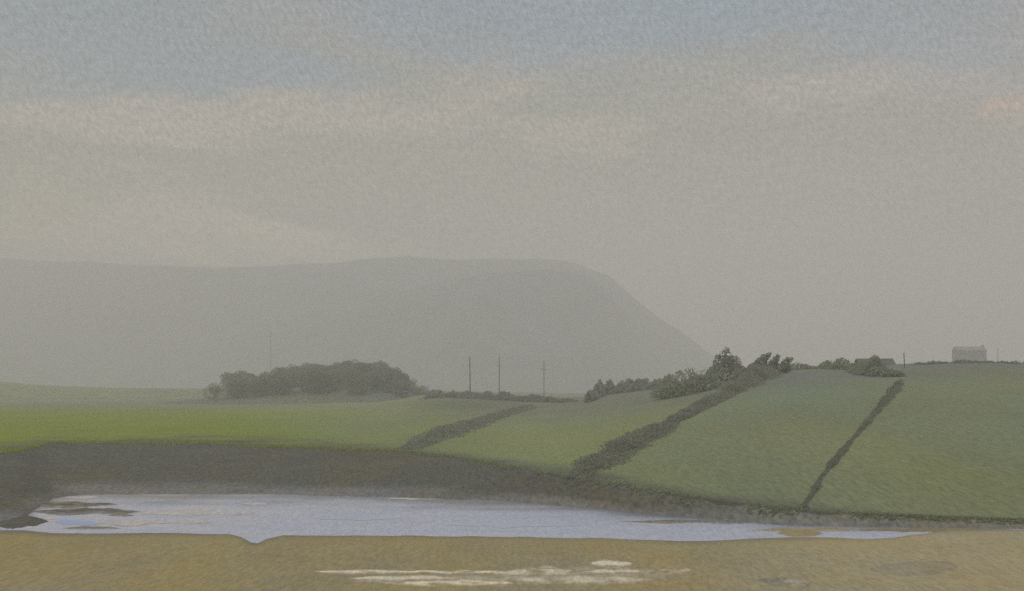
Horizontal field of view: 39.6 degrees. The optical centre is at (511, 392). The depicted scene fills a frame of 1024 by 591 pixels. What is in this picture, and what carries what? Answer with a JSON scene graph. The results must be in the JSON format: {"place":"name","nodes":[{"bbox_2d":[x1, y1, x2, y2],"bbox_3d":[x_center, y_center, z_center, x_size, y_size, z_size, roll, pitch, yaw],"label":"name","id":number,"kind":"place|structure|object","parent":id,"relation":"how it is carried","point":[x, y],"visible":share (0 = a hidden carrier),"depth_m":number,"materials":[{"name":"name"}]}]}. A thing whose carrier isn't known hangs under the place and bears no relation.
{"place":"outdoors","nodes":[
{"label":"outdoors","id":0,"kind":"place"},
{"bbox_2d":[37,516,59,518],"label":"water","id":1,"kind":"structure","parent":0,"point":[42,517],"depth_m":73.01,"materials":[{"name":"grey liquid"}]},
{"bbox_2d":[55,519,78,524],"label":"water","id":2,"kind":"structure","parent":0,"point":[66,521],"depth_m":70.76,"materials":[{"name":"blue liquid"}]},
{"bbox_2d":[64,496,100,498],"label":"water","id":3,"kind":"structure","parent":0,"point":[80,497],"depth_m":86.98,"materials":[{"name":"grey liquid"}]},
{"bbox_2d":[73,521,98,525],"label":"water","id":4,"kind":"structure","parent":0,"point":[84,523],"depth_m":69.65,"materials":[{"name":"blue liquid"}]},
{"bbox_2d":[92,519,171,525],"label":"water","id":5,"kind":"structure","parent":0,"point":[136,522],"depth_m":70.17,"materials":[{"name":"grey liquid"}]},
{"bbox_2d":[171,519,209,523],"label":"water","id":6,"kind":"structure","parent":0,"point":[192,521],"depth_m":70.74,"materials":[{"name":"grey liquid"}]},
{"bbox_2d":[130,509,259,514],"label":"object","id":7,"kind":"structure","parent":0,"point":[187,512],"depth_m":76.09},
{"bbox_2d":[240,502,265,504],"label":"water","id":8,"kind":"structure","parent":0,"point":[251,503],"depth_m":82.28,"materials":[{"name":"grey liquid"}]},
{"bbox_2d":[98,382,418,404],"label":"hill","id":9,"kind":"structure","parent":0,"point":[297,395],"depth_m":485.86,"materials":[{"name":"green plant"}]},
{"bbox_2d":[203,383,220,398],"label":"bush","id":10,"kind":"object","parent":9,"relation":"on","point":[212,389],"visible":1,"depth_m":497.80,"materials":[{"name":"green plant"}]},
{"bbox_2d":[216,379,233,396],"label":"bush","id":11,"kind":"object","parent":9,"relation":"on","point":[222,389],"visible":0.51,"depth_m":497.60,"materials":[{"name":"green plant"}]},
{"bbox_2d":[219,372,233,386],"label":"copse tree","id":12,"kind":"object","parent":9,"relation":"on","point":[223,377],"visible":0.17,"depth_m":547.20,"materials":[{"name":"green plant"}]},
{"bbox_2d":[224,377,249,398],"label":"copse tree","id":13,"kind":"object","parent":9,"relation":"on","point":[237,386],"visible":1,"depth_m":491.33,"materials":[{"name":"green plant"}]},
{"bbox_2d":[226,373,247,395],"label":"copse tree","id":14,"kind":"object","parent":9,"relation":"on","point":[234,377],"visible":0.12,"depth_m":503.80,"materials":[{"name":"green plant"}]},
{"bbox_2d":[231,370,247,376],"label":"copse tree","id":15,"kind":"object","parent":9,"relation":"on","point":[239,372],"visible":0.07,"depth_m":531.47,"materials":[{"name":"green plant"}]},
{"bbox_2d":[239,373,256,390],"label":"copse tree","id":16,"kind":"object","parent":9,"relation":"on","point":[250,374],"visible":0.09,"depth_m":525.57,"materials":[{"name":"green plant"}]},
{"bbox_2d":[269,370,284,387],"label":"copse tree","id":17,"kind":"object","parent":9,"relation":"on","point":[274,376],"visible":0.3,"depth_m":511.88,"materials":[{"name":"green plant"}]},
{"bbox_2d":[271,367,287,375],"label":"copse tree","id":18,"kind":"object","parent":9,"relation":"on","point":[280,370],"visible":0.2,"depth_m":525.44,"materials":[{"name":"green plant"}]},
{"bbox_2d":[273,372,295,393],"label":"copse tree","id":19,"kind":"object","parent":9,"relation":"on","point":[287,381],"visible":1,"depth_m":490.28,"materials":[{"name":"green plant"}]},
{"bbox_2d":[283,366,298,373],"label":"copse tree","id":20,"kind":"object","parent":9,"relation":"on","point":[293,370],"visible":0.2,"depth_m":529.15,"materials":[{"name":"green plant"}]},
{"bbox_2d":[286,364,301,369],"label":"copse tree","id":21,"kind":"object","parent":9,"relation":"on","point":[299,366],"visible":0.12,"depth_m":550.52,"materials":[{"name":"green plant"}]},
{"bbox_2d":[301,362,311,368],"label":"copse tree","id":22,"kind":"object","parent":9,"relation":"on","point":[304,364],"visible":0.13,"depth_m":544.98,"materials":[{"name":"green plant"}]},
{"bbox_2d":[301,368,331,393],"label":"copse tree","id":23,"kind":"object","parent":9,"relation":"on","point":[316,375],"visible":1,"depth_m":488.06,"materials":[{"name":"green plant"}]},
{"bbox_2d":[308,363,327,369],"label":"copse tree","id":24,"kind":"object","parent":9,"relation":"on","point":[317,366],"visible":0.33,"depth_m":525.48,"materials":[{"name":"green plant"}]},
{"bbox_2d":[339,359,353,366],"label":"copse tree","id":25,"kind":"object","parent":9,"relation":"on","point":[345,362],"visible":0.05,"depth_m":526.00,"materials":[{"name":"green plant"}]},
{"bbox_2d":[341,366,371,393],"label":"copse tree","id":26,"kind":"object","parent":9,"relation":"on","point":[355,378],"visible":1,"depth_m":486.56,"materials":[{"name":"green plant"}]},
{"bbox_2d":[349,359,366,365],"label":"copse tree","id":27,"kind":"object","parent":9,"relation":"on","point":[356,362],"visible":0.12,"depth_m":523.57,"materials":[{"name":"green plant"}]},
{"bbox_2d":[351,362,373,377],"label":"copse tree","id":28,"kind":"object","parent":9,"relation":"on","point":[363,367],"visible":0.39,"depth_m":505.97,"materials":[{"name":"green plant"}]},
{"bbox_2d":[365,362,387,374],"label":"copse tree","id":29,"kind":"object","parent":9,"relation":"on","point":[372,367],"visible":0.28,"depth_m":504.04,"materials":[{"name":"green plant"}]},
{"bbox_2d":[366,367,387,389],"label":"copse tree","id":30,"kind":"object","parent":9,"relation":"on","point":[375,381],"visible":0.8,"depth_m":494.59,"materials":[{"name":"green plant"}]},
{"bbox_2d":[371,361,390,372],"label":"copse tree","id":31,"kind":"object","parent":9,"relation":"on","point":[383,365],"visible":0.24,"depth_m":524.13,"materials":[{"name":"green plant"}]},
{"bbox_2d":[377,369,403,391],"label":"copse tree","id":32,"kind":"object","parent":9,"relation":"on","point":[389,377],"visible":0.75,"depth_m":492.17,"materials":[{"name":"green plant"}]},
{"bbox_2d":[388,367,400,374],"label":"copse tree","id":33,"kind":"object","parent":9,"relation":"on","point":[396,368],"visible":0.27,"depth_m":526.35,"materials":[{"name":"green plant"}]},
{"bbox_2d":[387,371,404,385],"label":"copse tree","id":34,"kind":"object","parent":9,"relation":"on","point":[403,377],"visible":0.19,"depth_m":508.56,"materials":[{"name":"green plant"}]},
{"bbox_2d":[391,379,410,396],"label":"copse tree","id":35,"kind":"object","parent":9,"relation":"on","point":[396,385],"visible":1,"depth_m":486.01,"materials":[{"name":"green plant"}]},
{"bbox_2d":[403,378,416,388],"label":"copse tree","id":36,"kind":"object","parent":9,"relation":"on","point":[413,382],"visible":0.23,"depth_m":508.17,"materials":[{"name":"green plant"}]},
{"bbox_2d":[410,384,428,395],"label":"bush","id":37,"kind":"object","parent":9,"relation":"on","point":[418,391],"visible":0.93,"depth_m":496.38,"materials":[{"name":"green plant"}]},
{"bbox_2d":[428,389,441,393],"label":"bush","id":38,"kind":"object","parent":9,"relation":"on","point":[432,391],"visible":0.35,"depth_m":497.65,"materials":[{"name":"green plant"}]},
{"bbox_2d":[0,381,585,400],"bbox_3d":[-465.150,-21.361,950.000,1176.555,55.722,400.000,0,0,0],"label":"hill","id":39,"kind":"structure","parent":0,"point":[10,391],"depth_m":824.52,"materials":[{"name":"green plant"}]},
{"bbox_2d":[0,269,683,392],"bbox_3d":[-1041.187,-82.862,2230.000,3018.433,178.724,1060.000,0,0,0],"label":"mountain","id":40,"kind":"structure","parent":0,"point":[571,332],"depth_m":1910.25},
{"bbox_2d":[311,517,395,520],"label":"water","id":41,"kind":"structure","parent":0,"point":[355,518],"depth_m":72.45,"materials":[{"name":"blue liquid"}]},
{"bbox_2d":[0,256,729,378],"bbox_3d":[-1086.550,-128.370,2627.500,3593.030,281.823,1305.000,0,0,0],"label":"mountain","id":42,"kind":"structure","parent":0,"point":[190,302],"depth_m":2261.90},
{"bbox_2d":[383,498,419,499],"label":"water","id":43,"kind":"structure","parent":0,"point":[403,498],"depth_m":86.16,"materials":[{"name":"grey liquid"}]},
{"bbox_2d":[0,494,1022,542],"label":"water","id":44,"kind":"structure","parent":0,"point":[283,514],"depth_m":71.38,"materials":[{"name":"liquid"}]},
{"bbox_2d":[0,515,48,528],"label":"mud spit","id":45,"kind":"structure","parent":44,"relation":"in","point":[21,521],"depth_m":69.52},
{"bbox_2d":[40,501,98,508],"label":"mud spit","id":46,"kind":"structure","parent":44,"relation":"in","point":[66,504],"depth_m":80.76,"materials":[{"name":"soil"}]},
{"bbox_2d":[32,507,140,515],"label":"mud spit","id":47,"kind":"structure","parent":44,"relation":"in","point":[78,511],"depth_m":76.09,"materials":[{"name":"soil"}]},
{"bbox_2d":[64,526,121,529],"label":"mud spit","id":48,"kind":"structure","parent":44,"relation":"in","point":[85,527],"depth_m":67.08,"materials":[{"name":"soil"}]},
{"bbox_2d":[90,503,118,505],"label":"mud spit","id":49,"kind":"structure","parent":44,"relation":"in","point":[103,504],"depth_m":81.29,"materials":[{"name":"soil"}]},
{"bbox_2d":[107,514,134,516],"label":"mud spit","id":50,"kind":"structure","parent":44,"relation":"in","point":[123,515],"depth_m":74.01,"materials":[{"name":"soil"}]},
{"bbox_2d":[619,518,755,523],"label":"mud spit","id":51,"kind":"structure","parent":44,"relation":"in","point":[719,521],"depth_m":70.35,"materials":[{"name":"soil"}]},
{"bbox_2d":[776,530,822,536],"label":"sandbar","id":52,"kind":"structure","parent":44,"relation":"in","point":[799,533],"depth_m":64.31,"materials":[{"name":"beige sand"}]},
{"bbox_2d":[751,527,859,531],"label":"sandbar","id":53,"kind":"structure","parent":44,"relation":"in","point":[825,529],"depth_m":66.09,"materials":[{"name":"beige sand"}]},
{"bbox_2d":[860,528,1014,531],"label":"sandbar","id":54,"kind":"structure","parent":44,"relation":"in","point":[919,529],"depth_m":66.10,"materials":[{"name":"beige sand"}]},
{"bbox_2d":[0,363,1023,517],"bbox_3d":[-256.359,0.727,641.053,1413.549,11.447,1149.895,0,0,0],"label":"field","id":55,"kind":"structure","parent":0,"point":[940,439],"depth_m":122.05,"materials":[{"name":"green plant"}]},
{"bbox_2d":[396,404,540,449],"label":"hedgerow","id":56,"kind":"object","parent":55,"relation":"on","point":[437,434],"visible":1,"depth_m":144.51,"materials":[{"name":"green plant"}]},
{"bbox_2d":[469,357,470,392],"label":"telegraph pole","id":57,"kind":"object","parent":55,"relation":"on","point":[469,377],"visible":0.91,"depth_m":414.90,"materials":[{"name":"brown wood"}]},
{"bbox_2d":[420,390,578,402],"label":"hedgerow","id":58,"kind":"object","parent":55,"relation":"on","point":[489,395],"visible":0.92,"depth_m":330.69,"materials":[{"name":"green plant"}]},
{"bbox_2d":[499,357,501,393],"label":"telegraph pole","id":59,"kind":"object","parent":55,"relation":"on","point":[499,375],"visible":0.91,"depth_m":399.90,"materials":[{"name":"brown wood"}]},
{"bbox_2d":[583,373,678,402],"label":"hedgerow","id":60,"kind":"object","parent":55,"relation":"on","point":[600,390],"visible":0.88,"depth_m":282.35,"materials":[{"name":"green plant"}]},
{"bbox_2d":[564,364,783,478],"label":"hedgerow","id":61,"kind":"object","parent":55,"relation":"on","point":[617,451],"visible":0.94,"depth_m":121.04,"materials":[{"name":"green plant"}]},
{"bbox_2d":[649,366,733,398],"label":"scrub patch","id":62,"kind":"object","parent":55,"relation":"on","point":[668,387],"visible":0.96,"depth_m":192.37,"materials":[{"name":"green plant"}]},
{"bbox_2d":[705,347,744,381],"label":"ridge tree","id":63,"kind":"object","parent":55,"relation":"on","point":[730,363],"visible":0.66,"depth_m":207.59,"materials":[{"name":"green plant"}]},
{"bbox_2d":[732,367,748,378],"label":"bush","id":64,"kind":"object","parent":55,"relation":"on","point":[737,371],"visible":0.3,"depth_m":201.89,"materials":[{"name":"green plant"}]},
{"bbox_2d":[746,352,771,370],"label":"ridge tree","id":65,"kind":"object","parent":55,"relation":"on","point":[764,358],"visible":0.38,"depth_m":201.44,"materials":[{"name":"green plant"}]},
{"bbox_2d":[762,354,780,369],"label":"ridge tree","id":66,"kind":"object","parent":55,"relation":"on","point":[773,362],"visible":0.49,"depth_m":199.54,"materials":[{"name":"green plant"}]},
{"bbox_2d":[778,357,792,372],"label":"ridge tree","id":67,"kind":"object","parent":55,"relation":"on","point":[783,366],"visible":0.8,"depth_m":204.50,"materials":[{"name":"green plant"}]},
{"bbox_2d":[790,357,852,369],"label":"hedgerow","id":68,"kind":"object","parent":55,"relation":"on","point":[841,364],"visible":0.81,"depth_m":213.39,"materials":[{"name":"green plant"}]},
{"bbox_2d":[796,379,904,510],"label":"hedgerow","id":69,"kind":"object","parent":55,"relation":"on","point":[884,401],"visible":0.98,"depth_m":96.99,"materials":[{"name":"green plant"}]},
{"bbox_2d":[854,359,895,364],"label":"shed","id":70,"kind":"structure","parent":55,"relation":"on","point":[888,361],"depth_m":222.95,"materials":[{"name":"grey wood"}]},
{"bbox_2d":[845,354,905,376],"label":"scrub patch","id":71,"kind":"object","parent":55,"relation":"on","point":[874,366],"visible":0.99,"depth_m":176.04,"materials":[{"name":"green plant"}]},
{"bbox_2d":[911,359,1023,364],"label":"hedgerow","id":72,"kind":"object","parent":55,"relation":"on","point":[957,361],"visible":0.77,"depth_m":213.65,"materials":[{"name":"green plant"}]},
{"bbox_2d":[952,345,986,361],"bbox_3d":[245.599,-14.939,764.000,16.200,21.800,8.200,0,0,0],"label":"house","id":73,"kind":"structure","parent":55,"relation":"on","point":[971,353],"depth_m":760.00,"materials":[{"name":"grey stone"}]},
{"bbox_2d":[0,529,1023,590],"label":"sand","id":74,"kind":"structure","parent":0,"point":[987,560],"depth_m":51.56,"materials":[{"name":"beige sand"}]},
{"bbox_2d":[314,569,404,574],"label":"pale sand","id":75,"kind":"structure","parent":74,"relation":"on","point":[361,571],"depth_m":48.10,"materials":[{"name":"beige sand"}]},
{"bbox_2d":[348,575,460,580],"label":"pale sand","id":76,"kind":"structure","parent":74,"relation":"on","point":[403,578],"depth_m":46.54,"materials":[{"name":"beige sand"}]},
{"bbox_2d":[382,579,513,586],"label":"pale sand","id":77,"kind":"structure","parent":74,"relation":"on","point":[460,582],"depth_m":45.31,"materials":[{"name":"beige sand"}]},
{"bbox_2d":[402,570,501,574],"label":"pale sand","id":78,"kind":"structure","parent":74,"relation":"on","point":[451,572],"depth_m":47.89,"materials":[{"name":"beige sand"}]},
{"bbox_2d":[345,573,662,586],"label":"pale sand","id":79,"kind":"structure","parent":74,"relation":"on","point":[486,577],"depth_m":46.36,"materials":[{"name":"beige sand"}]},
{"bbox_2d":[490,567,580,576],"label":"pale sand","id":80,"kind":"structure","parent":74,"relation":"on","point":[526,571],"depth_m":47.85,"materials":[{"name":"beige sand"}]},
{"bbox_2d":[533,565,555,568],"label":"pale sand","id":81,"kind":"structure","parent":74,"relation":"on","point":[545,567],"depth_m":49.21,"materials":[{"name":"beige sand"}]},
{"bbox_2d":[506,574,654,586],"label":"pale sand","id":82,"kind":"structure","parent":74,"relation":"on","point":[583,580],"depth_m":45.83,"materials":[{"name":"beige sand"}]},
{"bbox_2d":[487,566,695,578],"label":"pale sand","id":83,"kind":"structure","parent":74,"relation":"on","point":[646,572],"depth_m":47.67,"materials":[{"name":"beige sand"}]},
{"bbox_2d":[590,559,632,567],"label":"pale sand","id":84,"kind":"structure","parent":74,"relation":"on","point":[605,563],"depth_m":50.36,"materials":[{"name":"beige sand"}]},
{"bbox_2d":[582,567,641,573],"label":"pale sand","id":85,"kind":"structure","parent":74,"relation":"on","point":[615,570],"depth_m":48.18,"materials":[{"name":"beige sand"}]},
{"bbox_2d":[660,567,691,573],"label":"pale sand","id":86,"kind":"structure","parent":74,"relation":"on","point":[676,570],"depth_m":48.38,"materials":[{"name":"beige sand"}]},
{"bbox_2d":[758,577,788,586],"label":"wet sand","id":87,"kind":"structure","parent":74,"relation":"on","point":[774,581],"depth_m":45.65,"materials":[{"name":"beige sand"}]},
{"bbox_2d":[783,577,810,588],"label":"pale sand","id":88,"kind":"structure","parent":74,"relation":"on","point":[797,582],"depth_m":45.31,"materials":[{"name":"beige sand"}]},
{"bbox_2d":[869,559,957,575],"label":"wet sand","id":89,"kind":"structure","parent":74,"relation":"on","point":[916,568],"depth_m":49.02,"materials":[{"name":"beige sand"}]},
{"bbox_2d":[0,440,1023,528],"bbox_3d":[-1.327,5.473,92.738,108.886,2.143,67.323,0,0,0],"label":"mud bank","id":90,"kind":"structure","parent":0,"point":[30,481],"depth_m":93.33,"materials":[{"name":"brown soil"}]},
{"bbox_2d":[0,0,1023,367],"label":"sky","id":91,"kind":"structure","parent":0,"point":[811,182],"materials":[{"name":"grey"}]},
{"bbox_2d":[454,522,574,527],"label":"water","id":92,"kind":"structure","parent":0,"point":[511,525],"depth_m":69.15,"materials":[{"name":"blue liquid"}]}
]}

